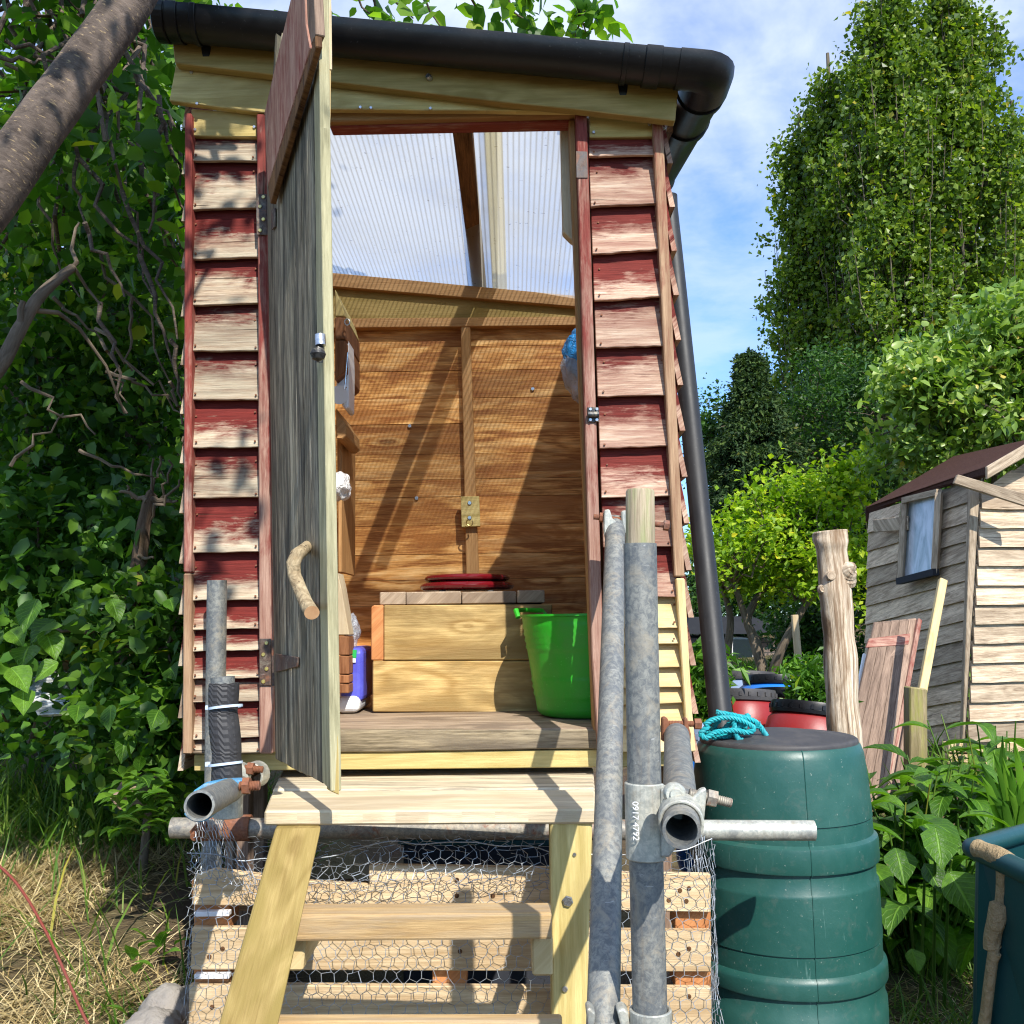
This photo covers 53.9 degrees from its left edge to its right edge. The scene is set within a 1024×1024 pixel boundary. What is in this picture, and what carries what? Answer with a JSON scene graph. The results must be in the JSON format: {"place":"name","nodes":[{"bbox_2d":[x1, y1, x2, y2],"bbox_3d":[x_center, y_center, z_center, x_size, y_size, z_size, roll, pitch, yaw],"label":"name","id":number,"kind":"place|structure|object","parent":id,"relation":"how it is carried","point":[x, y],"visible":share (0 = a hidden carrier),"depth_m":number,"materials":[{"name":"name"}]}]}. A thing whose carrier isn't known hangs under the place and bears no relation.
{"place":"outdoors","nodes":[
{"label":"outdoors","id":0,"kind":"place"},
{"bbox_2d":[398,839,549,983],"bbox_3d":[-0.090,1.327,3.481,0.538,0.521,0.630,-1,-6,0],"label":"plastic container","id":1,"kind":"object","parent":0,"point":[479,976],"visible":0.12,"depth_m":3.20,"materials":[{"name":"plastic"}]},
{"bbox_2d":[0,616,1023,1023],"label":"ground","id":2,"kind":"structure","parent":0,"point":[144,922],"depth_m":3.09,"materials":[{"name":"soil"}]},
{"bbox_2d":[3,579,178,763],"bbox_3d":[-1.262,0.476,3.006,0.615,0.555,0.328,-1,-6,0],"label":"climbing weed","id":3,"kind":"object","parent":2,"relation":"on","point":[50,643],"visible":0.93,"depth_m":2.97,"materials":[{"name":"green plant"}]},
{"bbox_2d":[0,12,182,767],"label":"hedge tree","id":4,"kind":"object","parent":2,"relation":"on","point":[42,359],"visible":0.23,"depth_m":4.00,"materials":[{"name":"green plant"}]},
{"bbox_2d":[0,906,193,1023],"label":"grass","id":5,"kind":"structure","parent":2,"relation":"on","point":[131,1010],"depth_m":2.52,"materials":[{"name":"green plant"}]},
{"bbox_2d":[0,440,198,802],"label":"bramble bush","id":6,"kind":"object","parent":2,"relation":"on","point":[23,587],"visible":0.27,"depth_m":3.59,"materials":[{"name":"green plant"}]},
{"bbox_2d":[20,677,76,703],"bbox_3d":[-1.665,0.641,3.606,0.275,0.104,0.133,-1,-6,0],"label":"scrap sheet","id":7,"kind":"object","parent":6,"relation":"on","point":[35,687],"visible":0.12,"depth_m":3.60,"materials":[{"name":"grey metal"}]},
{"bbox_2d":[36,701,67,716],"bbox_3d":[-1.604,0.681,3.501,0.179,0.053,0.133,-1,-6,0],"label":"scrap sheet","id":8,"kind":"object","parent":6,"relation":"on","point":[51,711],"visible":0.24,"depth_m":3.46,"materials":[{"name":"grey metal"}]},
{"bbox_2d":[0,540,203,874],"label":"ivy bush","id":9,"kind":"object","parent":2,"relation":"on","point":[155,657],"visible":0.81,"depth_m":3.15,"materials":[{"name":"green plant"}]},
{"bbox_2d":[56,456,179,667],"bbox_3d":[-1.298,0.232,3.358,0.421,0.826,0.144,-1,-6,0],"label":"dead stump","id":10,"kind":"object","parent":9,"relation":"on","point":[151,501],"visible":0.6,"depth_m":3.34,"materials":[{"name":"brown wood"}]},
{"bbox_2d":[0,3,226,695],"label":"hedge tree","id":11,"kind":"object","parent":2,"relation":"on","point":[156,425],"visible":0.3,"depth_m":3.88,"materials":[{"name":"green plant"}]},
{"bbox_2d":[93,755,191,846],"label":"leafy weed","id":12,"kind":"object","parent":2,"relation":"on","point":[143,797],"visible":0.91,"depth_m":2.86,"materials":[{"name":"green plant"}]},
{"bbox_2d":[110,771,162,809],"bbox_3d":[-1.126,0.840,3.041,0.129,0.095,0.120,-1,-6,0],"label":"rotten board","id":13,"kind":"object","parent":12,"relation":"on","point":[136,801],"visible":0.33,"depth_m":3.01,"materials":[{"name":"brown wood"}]},
{"bbox_2d":[0,814,305,1023],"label":"straw","id":14,"kind":"object","parent":2,"relation":"on","point":[11,900],"visible":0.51,"depth_m":2.95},
{"bbox_2d":[0,865,89,1023],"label":"bramble cane","id":15,"kind":"object","parent":14,"relation":"on","point":[9,875],"visible":1,"depth_m":2.15,"materials":[{"name":"red plant"}]},
{"bbox_2d":[105,928,190,1014],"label":"leafy weed","id":16,"kind":"object","parent":14,"relation":"on","point":[132,953],"visible":0.99,"depth_m":2.32,"materials":[{"name":"green plant"}]},
{"bbox_2d":[124,1006,182,1023],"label":"rock","id":17,"kind":"object","parent":14,"relation":"on","point":[153,1015],"visible":1,"depth_m":2.18,"materials":[{"name":"grey stone"}]},
{"bbox_2d":[138,982,188,1023],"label":"rock","id":18,"kind":"object","parent":2,"relation":"on","point":[165,995],"visible":0.56,"depth_m":2.27,"materials":[{"name":"grey stone"}]},
{"bbox_2d":[0,745,352,1023],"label":"grass","id":19,"kind":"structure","parent":2,"relation":"on","point":[47,797],"depth_m":3.57,"materials":[{"name":"green plant"}]},
{"bbox_2d":[0,0,632,413],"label":"plum tree","id":20,"kind":"object","parent":2,"relation":"on","point":[78,72],"visible":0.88,"depth_m":3.02,"materials":[{"name":"green plant"}]},
{"bbox_2d":[0,222,124,413],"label":"pruned branch","id":21,"kind":"object","parent":20,"relation":"attached to","point":[28,311],"visible":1,"depth_m":2.52,"materials":[{"name":"grey plant"}]},
{"bbox_2d":[4,62,184,477],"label":"bare twigs","id":22,"kind":"object","parent":20,"relation":"hanging from","point":[95,331],"visible":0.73,"depth_m":3.14,"materials":[{"name":"wood"}]},
{"bbox_2d":[219,768,594,1023],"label":"timber steps","id":23,"kind":"structure","parent":2,"relation":"on","point":[288,930],"depth_m":2.03,"materials":[{"name":"wood"}]},
{"bbox_2d":[225,773,671,984],"bbox_3d":[-0.172,1.171,2.919,1.291,0.921,0.450,-1,-6,0],"label":"support timber","id":24,"kind":"object","parent":2,"relation":"on","point":[255,803],"visible":0.03,"depth_m":2.88,"materials":[{"name":"brown wood"}]},
{"bbox_2d":[150,0,734,793],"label":"compost toilet hut","id":25,"kind":"object","parent":24,"relation":"on","point":[422,200],"visible":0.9,"depth_m":2.65,"materials":[{"name":"wood"}]},
{"bbox_2d":[256,0,340,793],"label":"door","id":26,"kind":"structure","parent":25,"relation":"in","point":[301,662],"depth_m":2.22,"materials":[{"name":"grey wood"}]},
{"bbox_2d":[338,573,353,692],"bbox_3d":[-0.502,0.365,3.049,0.035,0.356,0.100,-1,-6,0],"label":"timber offcut","id":27,"kind":"object","parent":25,"relation":"on","point":[346,645],"visible":0.87,"depth_m":3.00,"materials":[{"name":"brown wood"}]},
{"bbox_2d":[335,290,359,395],"bbox_3d":[-0.540,-0.536,3.359,0.055,0.335,0.333,-1,-6,0],"label":"wall shelf","id":28,"kind":"object","parent":25,"relation":"attached to","point":[345,331],"depth_m":3.24,"materials":[{"name":"wood"}]},
{"bbox_2d":[335,341,354,415],"bbox_3d":[-0.567,-0.441,3.311,0.080,0.225,0.148,-1,-6,0],"label":"plastic bag","id":29,"kind":"object","parent":28,"relation":"hanging from","point":[344,398],"visible":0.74,"depth_m":3.27,"materials":[{"name":"white plastic"}]},
{"bbox_2d":[336,409,359,575],"bbox_3d":[-0.568,-0.052,3.501,0.056,0.529,0.450,-1,-6,0],"label":"wall bracket","id":30,"kind":"object","parent":25,"relation":"attached to","point":[348,445],"depth_m":3.49,"materials":[{"name":"brown wood"}]},
{"bbox_2d":[336,471,351,501],"bbox_3d":[-0.537,-0.080,3.126,0.078,0.093,0.137,-1,-6,0],"label":"toilet roll","id":31,"kind":"object","parent":30,"relation":"hanging from","point":[343,489],"visible":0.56,"depth_m":3.09,"materials":[{"name":"white paper"}]},
{"bbox_2d":[340,646,373,712],"bbox_3d":[-0.495,0.470,3.184,0.083,0.302,0.270,-1,-6,0],"label":"bottle","id":32,"kind":"object","parent":25,"relation":"on","point":[357,698],"visible":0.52,"depth_m":3.07,"materials":[{"name":"blue plastic"}]},
{"bbox_2d":[371,573,551,711],"bbox_3d":[-0.150,0.440,3.466,0.558,0.431,0.794,-1,-6,0],"label":"toilet box","id":33,"kind":"object","parent":25,"relation":"on","point":[453,617],"visible":0.98,"depth_m":3.07,"materials":[{"name":"brown wood"}]},
{"bbox_2d":[513,608,590,718],"bbox_3d":[0.220,0.427,2.901,0.428,0.309,0.392,-1,-6,0],"label":"flexible tub","id":34,"kind":"object","parent":25,"relation":"on","point":[557,649],"visible":0.5,"depth_m":2.76,"materials":[{"name":"green plastic"}]},
{"bbox_2d":[561,328,577,377],"bbox_3d":[0.226,-0.474,3.266,0.143,0.252,0.134,-1,-6,0],"label":"plastic bag","id":35,"kind":"object","parent":25,"relation":"hanging from","point":[569,351],"visible":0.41,"depth_m":3.23,"materials":[{"name":"blue plastic"}]},
{"bbox_2d":[189,863,711,1023],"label":"pallet","id":36,"kind":"object","parent":2,"relation":"on","point":[498,962],"visible":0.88,"depth_m":2.16,"materials":[{"name":"brown wood"}]},
{"bbox_2d":[180,817,723,1023],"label":"chicken wire","id":37,"kind":"object","parent":36,"relation":"attached to","point":[510,884],"visible":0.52,"depth_m":2.14,"materials":[{"name":"silver metal"}]},
{"bbox_2d":[168,488,816,1023],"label":"scaffold tube frame","id":38,"kind":"object","parent":2,"relation":"on","point":[658,824],"visible":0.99,"depth_m":1.61,"materials":[{"name":"metal"}]},
{"bbox_2d":[676,723,703,871],"bbox_3d":[0.710,1.022,3.612,0.270,0.500,0.270,-1,-6,0],"label":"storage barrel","id":39,"kind":"object","parent":2,"relation":"on","point":[682,854],"visible":0.02,"depth_m":3.53,"materials":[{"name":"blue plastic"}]},
{"bbox_2d":[684,549,724,634],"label":"dark bush","id":40,"kind":"object","parent":2,"relation":"on","point":[688,580],"visible":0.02,"depth_m":18.68,"materials":[{"name":"green plant"}]},
{"bbox_2d":[679,372,733,609],"bbox_3d":[4.455,0.223,20.596,2.364,6.224,2.444,-1,-6,0],"label":"broadleaf tree","id":41,"kind":"object","parent":2,"relation":"on","point":[707,432],"visible":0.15,"depth_m":20.56,"materials":[{"name":"green plant"}]},
{"bbox_2d":[684,530,738,608],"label":"hedgerow","id":42,"kind":"object","parent":2,"relation":"on","point":[690,557],"depth_m":48.20,"materials":[{"name":"green plant"}]},
{"bbox_2d":[689,636,750,722],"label":"weed clump","id":43,"kind":"object","parent":2,"relation":"on","point":[698,682],"visible":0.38,"depth_m":5.04,"materials":[{"name":"green plant"}]},
{"bbox_2d":[687,616,777,657],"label":"brick outbuilding","id":44,"kind":"structure","parent":2,"relation":"on","point":[738,644],"depth_m":14.71,"materials":[{"name":"brick"}]},
{"bbox_2d":[732,637,752,657],"bbox_3d":[3.371,2.045,14.782,0.451,0.453,0.080,-1,-6,0],"label":"window","id":45,"kind":"structure","parent":44,"relation":"in","point":[738,644],"depth_m":14.75,"materials":[{"name":"grey glass"}]},
{"bbox_2d":[728,661,756,670],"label":"weed clump","id":46,"kind":"object","parent":2,"relation":"on","point":[742,667],"visible":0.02,"depth_m":8.83,"materials":[{"name":"green plant"}]},
{"bbox_2d":[684,529,805,636],"bbox_3d":[4.046,1.337,17.065,2.956,2.482,2.002,-1,-6,0],"label":"dark bush","id":47,"kind":"object","parent":2,"relation":"on","point":[736,611],"visible":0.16,"depth_m":16.66,"materials":[{"name":"green plant"}]},
{"bbox_2d":[687,347,821,635],"bbox_3d":[4.625,-0.011,19.175,2.708,6.386,2.776,2,-7,-24],"label":"conifer tree","id":48,"kind":"object","parent":2,"relation":"on","point":[753,424],"visible":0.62,"depth_m":18.82,"materials":[{"name":"green plant"}]},
{"bbox_2d":[684,435,886,672],"bbox_3d":[3.055,0.585,11.449,2.561,2.834,2.260,-1,-6,0],"label":"lime green tree","id":49,"kind":"object","parent":2,"relation":"on","point":[805,506],"visible":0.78,"depth_m":11.17,"materials":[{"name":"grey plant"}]},
{"bbox_2d":[689,727,889,1023],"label":"water butt","id":50,"kind":"object","parent":2,"relation":"on","point":[799,930],"visible":0.77,"depth_m":2.65,"materials":[{"name":"green plastic"}]},
{"bbox_2d":[698,710,768,740],"bbox_3d":[0.618,0.609,2.866,0.202,0.102,0.158,-1,-6,0],"label":"rope","id":51,"kind":"object","parent":50,"relation":"on","point":[740,723],"visible":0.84,"depth_m":2.80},
{"bbox_2d":[748,96,838,606],"bbox_3d":[8.328,-3.753,27.527,3.462,15.458,3.255,-7,-8,44],"label":"poplar tree","id":52,"kind":"object","parent":2,"relation":"on","point":[789,285],"visible":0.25,"depth_m":27.57,"materials":[{"name":"green plant"}]},
{"bbox_2d":[791,615,801,658],"bbox_3d":[2.810,1.375,9.906,0.089,0.726,0.060,-1,-6,0],"label":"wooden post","id":53,"kind":"object","parent":2,"relation":"on","point":[796,633],"visible":0.58,"depth_m":9.90,"materials":[{"name":"grey wood"}]},
{"bbox_2d":[770,647,823,674],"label":"weed clump","id":54,"kind":"object","parent":2,"relation":"on","point":[793,661],"visible":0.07,"depth_m":8.22,"materials":[{"name":"green plant"}]},
{"bbox_2d":[741,595,864,671],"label":"dark bush","id":55,"kind":"object","parent":2,"relation":"on","point":[811,637],"visible":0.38,"depth_m":12.63,"materials":[{"name":"green plant"}]},
{"bbox_2d":[779,654,863,702],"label":"weed clump","id":56,"kind":"object","parent":2,"relation":"on","point":[808,684],"visible":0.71,"depth_m":5.18,"materials":[{"name":"green plant"}]},
{"bbox_2d":[786,50,876,622],"bbox_3d":[8.758,-4.390,26.608,3.209,16.520,3.078,-4,-7,24],"label":"poplar tree","id":57,"kind":"object","parent":2,"relation":"on","point":[823,93],"visible":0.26,"depth_m":26.69,"materials":[{"name":"green plant"}]},
{"bbox_2d":[812,529,862,747],"bbox_3d":[1.340,0.864,4.029,0.200,1.590,0.148,-1,-6,0],"label":"log post","id":58,"kind":"object","parent":2,"relation":"on","point":[837,575],"visible":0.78,"depth_m":4.02,"materials":[{"name":"wood"}]},
{"bbox_2d":[772,332,911,543],"bbox_3d":[6.672,-0.294,21.105,4.055,7.289,3.521,-1,-6,0],"label":"broadleaf tree","id":59,"kind":"object","parent":2,"relation":"on","point":[800,399],"visible":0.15,"depth_m":21.07,"materials":[{"name":"green plant"}]},
{"bbox_2d":[695,645,1023,833],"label":"grass","id":60,"kind":"structure","parent":2,"relation":"on","point":[753,666],"depth_m":7.19,"materials":[{"name":"green plant"}]},
{"bbox_2d":[707,688,777,727],"bbox_3d":[1.163,1.175,5.067,0.399,0.589,0.418,-1,-6,0],"label":"storage barrel","id":61,"kind":"object","parent":60,"relation":"on","point":[753,703],"visible":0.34,"depth_m":4.96,"materials":[{"name":"red plastic"}]},
{"bbox_2d":[728,670,774,687],"bbox_3d":[1.569,1.358,6.751,0.481,0.603,0.503,-1,-6,0],"label":"storage barrel","id":62,"kind":"object","parent":60,"relation":"on","point":[737,675],"visible":0.09,"depth_m":6.63,"materials":[{"name":"grey plastic"}]},
{"bbox_2d":[742,674,799,688],"bbox_3d":[1.672,1.318,6.353,0.483,0.605,0.503,-1,-6,0],"label":"storage barrel","id":63,"kind":"object","parent":60,"relation":"on","point":[764,680],"visible":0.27,"depth_m":6.25,"materials":[{"name":"blue plastic"}]},
{"bbox_2d":[754,687,792,698],"bbox_3d":[1.516,1.231,5.561,0.398,0.543,0.419,-1,-6,0],"label":"storage barrel","id":64,"kind":"object","parent":60,"relation":"on","point":[779,691],"visible":0.07,"depth_m":5.47,"materials":[{"name":"black plastic"}]},
{"bbox_2d":[765,699,826,729],"bbox_3d":[1.351,1.161,4.610,0.470,0.615,0.463,-1,-6,0],"label":"storage barrel","id":65,"kind":"object","parent":60,"relation":"on","point":[794,713],"visible":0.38,"depth_m":4.52,"materials":[{"name":"red plastic"}]},
{"bbox_2d":[858,618,921,801],"bbox_3d":[2.249,1.274,6.201,0.287,1.220,1.299,-5,-7,35],"label":"old ledged door","id":66,"kind":"structure","parent":2,"relation":"on","point":[887,671],"depth_m":6.36,"materials":[{"name":"brown wood"}]},
{"bbox_2d":[858,653,865,688],"bbox_3d":[2.285,1.122,6.615,0.030,0.368,0.473,-4,-7,29],"label":"white plank","id":67,"kind":"object","parent":66,"relation":"attached to","point":[862,663],"visible":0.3,"depth_m":6.73,"materials":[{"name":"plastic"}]},
{"bbox_2d":[810,531,975,662],"bbox_3d":[4.899,1.007,11.859,2.634,2.074,1.872,-1,-6,0],"label":"dark bush","id":68,"kind":"object","parent":2,"relation":"on","point":[863,590],"visible":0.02,"depth_m":12.05,"materials":[{"name":"green plant"}]},
{"bbox_2d":[795,302,992,512],"bbox_3d":[7.405,-0.314,19.070,4.091,6.880,3.225,-2,-6,13],"label":"broadleaf tree","id":69,"kind":"object","parent":2,"relation":"on","point":[837,398],"visible":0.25,"depth_m":19.15,"materials":[{"name":"green plant"}]},
{"bbox_2d":[890,726,903,792],"bbox_3d":[2.030,1.522,5.317,0.063,0.764,0.476,-7,-8,44],"label":"pointed board","id":70,"kind":"object","parent":2,"relation":"on","point":[898,765],"depth_m":5.40,"materials":[{"name":"brown wood"}]},
{"bbox_2d":[803,0,997,616],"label":"poplar tree","id":71,"kind":"object","parent":2,"relation":"on","point":[886,80],"visible":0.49,"depth_m":24.22,"materials":[{"name":"green plant"}]},
{"bbox_2d":[903,686,926,785],"bbox_3d":[2.050,1.421,5.121,0.150,1.054,0.090,-1,-6,0],"label":"mossy stake","id":72,"kind":"object","parent":2,"relation":"on","point":[915,709],"visible":0.42,"depth_m":5.12,"materials":[{"name":"beige wood"}]},
{"bbox_2d":[870,788,973,959],"bbox_3d":[1.361,1.295,3.590,0.637,0.592,0.610,-3,-6,20],"label":"comfrey plant","id":73,"kind":"object","parent":2,"relation":"on","point":[900,894],"visible":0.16,"depth_m":3.55,"materials":[{"name":"green plant"}]},
{"bbox_2d":[883,926,973,1023],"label":"grass","id":74,"kind":"structure","parent":2,"relation":"on","point":[911,1012],"depth_m":3.12,"materials":[{"name":"green plant"}]},
{"bbox_2d":[885,965,972,1023],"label":"straw","id":75,"kind":"object","parent":2,"relation":"on","point":[911,987],"visible":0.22,"depth_m":3.25,"materials":[{"name":"beige plant"}]},
{"bbox_2d":[884,826,974,1014],"bbox_3d":[1.307,1.276,3.098,0.275,0.587,0.315,-5,-7,37],"label":"dock plant","id":76,"kind":"object","parent":2,"relation":"on","point":[957,888],"visible":0.84,"depth_m":3.13,"materials":[{"name":"green plant"}]},
{"bbox_2d":[866,755,997,850],"bbox_3d":[1.601,1.323,4.202,0.865,0.620,0.750,-1,-6,0],"label":"comfrey plant","id":77,"kind":"object","parent":2,"relation":"on","point":[940,795],"visible":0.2,"depth_m":4.06,"materials":[{"name":"green plant"}]},
{"bbox_2d":[918,578,947,690],"bbox_3d":[2.376,1.105,5.863,0.054,1.461,0.996,-6,-8,43],"label":"timber batten","id":78,"kind":"object","parent":2,"relation":"on","point":[930,645],"visible":0.42,"depth_m":6.07,"materials":[{"name":"beige wood"}]},
{"bbox_2d":[845,275,1023,660],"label":"apple tree","id":79,"kind":"object","parent":2,"relation":"on","point":[962,393],"visible":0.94,"depth_m":9.86,"materials":[{"name":"green plant"}]},
{"bbox_2d":[873,822,1007,979],"bbox_3d":[1.386,1.312,3.507,0.778,0.536,0.816,-1,-6,0],"label":"comfrey plant","id":80,"kind":"object","parent":2,"relation":"on","point":[960,946],"visible":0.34,"depth_m":3.34,"materials":[{"name":"green plant"}]},
{"bbox_2d":[872,799,1010,967],"bbox_3d":[1.550,1.327,3.597,0.775,0.570,0.677,-1,-6,0],"label":"comfrey plant","id":81,"kind":"object","parent":2,"relation":"on","point":[913,827],"visible":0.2,"depth_m":3.52,"materials":[{"name":"green plant"}]},
{"bbox_2d":[863,744,1023,871],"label":"comfrey plant","id":82,"kind":"object","parent":2,"relation":"on","point":[980,802],"visible":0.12,"depth_m":4.24,"materials":[{"name":"green plant"}]},
{"bbox_2d":[864,440,1023,764],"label":"old garden shed","id":83,"kind":"structure","parent":2,"relation":"on","point":[925,540],"depth_m":7.13,"materials":[{"name":"grey wood"}]},
{"bbox_2d":[896,489,942,584],"bbox_3d":[3.152,0.203,7.803,0.183,0.698,0.646,-1,-6,-3],"label":"window","id":84,"kind":"structure","parent":83,"relation":"in","point":[919,548],"depth_m":7.81,"materials":[{"name":"glass"}]},
{"bbox_2d":[871,714,1023,832],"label":"comfrey plant","id":85,"kind":"object","parent":2,"relation":"on","point":[989,749],"visible":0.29,"depth_m":4.43,"materials":[{"name":"green plant"}]},
{"bbox_2d":[883,0,1023,575],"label":"poplar tree","id":86,"kind":"object","parent":2,"relation":"on","point":[958,26],"visible":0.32,"depth_m":24.62,"materials":[{"name":"green plant"}]},
{"bbox_2d":[962,823,1023,1023],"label":"plastic trough","id":87,"kind":"object","parent":2,"relation":"on","point":[997,856],"visible":1,"depth_m":2.50,"materials":[{"name":"plastic"}]},
{"bbox_2d":[975,100,1023,306],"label":"poplar tree","id":88,"kind":"object","parent":2,"relation":"on","point":[1020,227],"visible":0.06,"depth_m":25.45,"materials":[{"name":"green plant"}]},
{"bbox_2d":[980,736,1023,829],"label":"iris clump","id":89,"kind":"object","parent":2,"relation":"on","point":[1006,800],"visible":0.67,"depth_m":3.54,"materials":[{"name":"green plant"}]},
{"bbox_2d":[0,0,1023,615],"label":"sky","id":90,"kind":"structure","parent":0,"point":[770,44],"materials":[{"name":"blue"}]},
{"bbox_3d":[-1.686,0.581,3.712,0.260,0.075,0.133,-1,-6,0],"label":"scrap sheet","id":91,"kind":"object","parent":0,"visible":0},
{"bbox_2d":[58,660,69,670],"bbox_3d":[-1.656,0.582,3.788,0.054,0.057,0.150,-1,-6,0],"label":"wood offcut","id":92,"kind":"object","parent":91,"relation":"on","point":[65,664],"visible":0.1,"depth_m":3.71,"materials":[{"name":"brown wood"}]}
]}

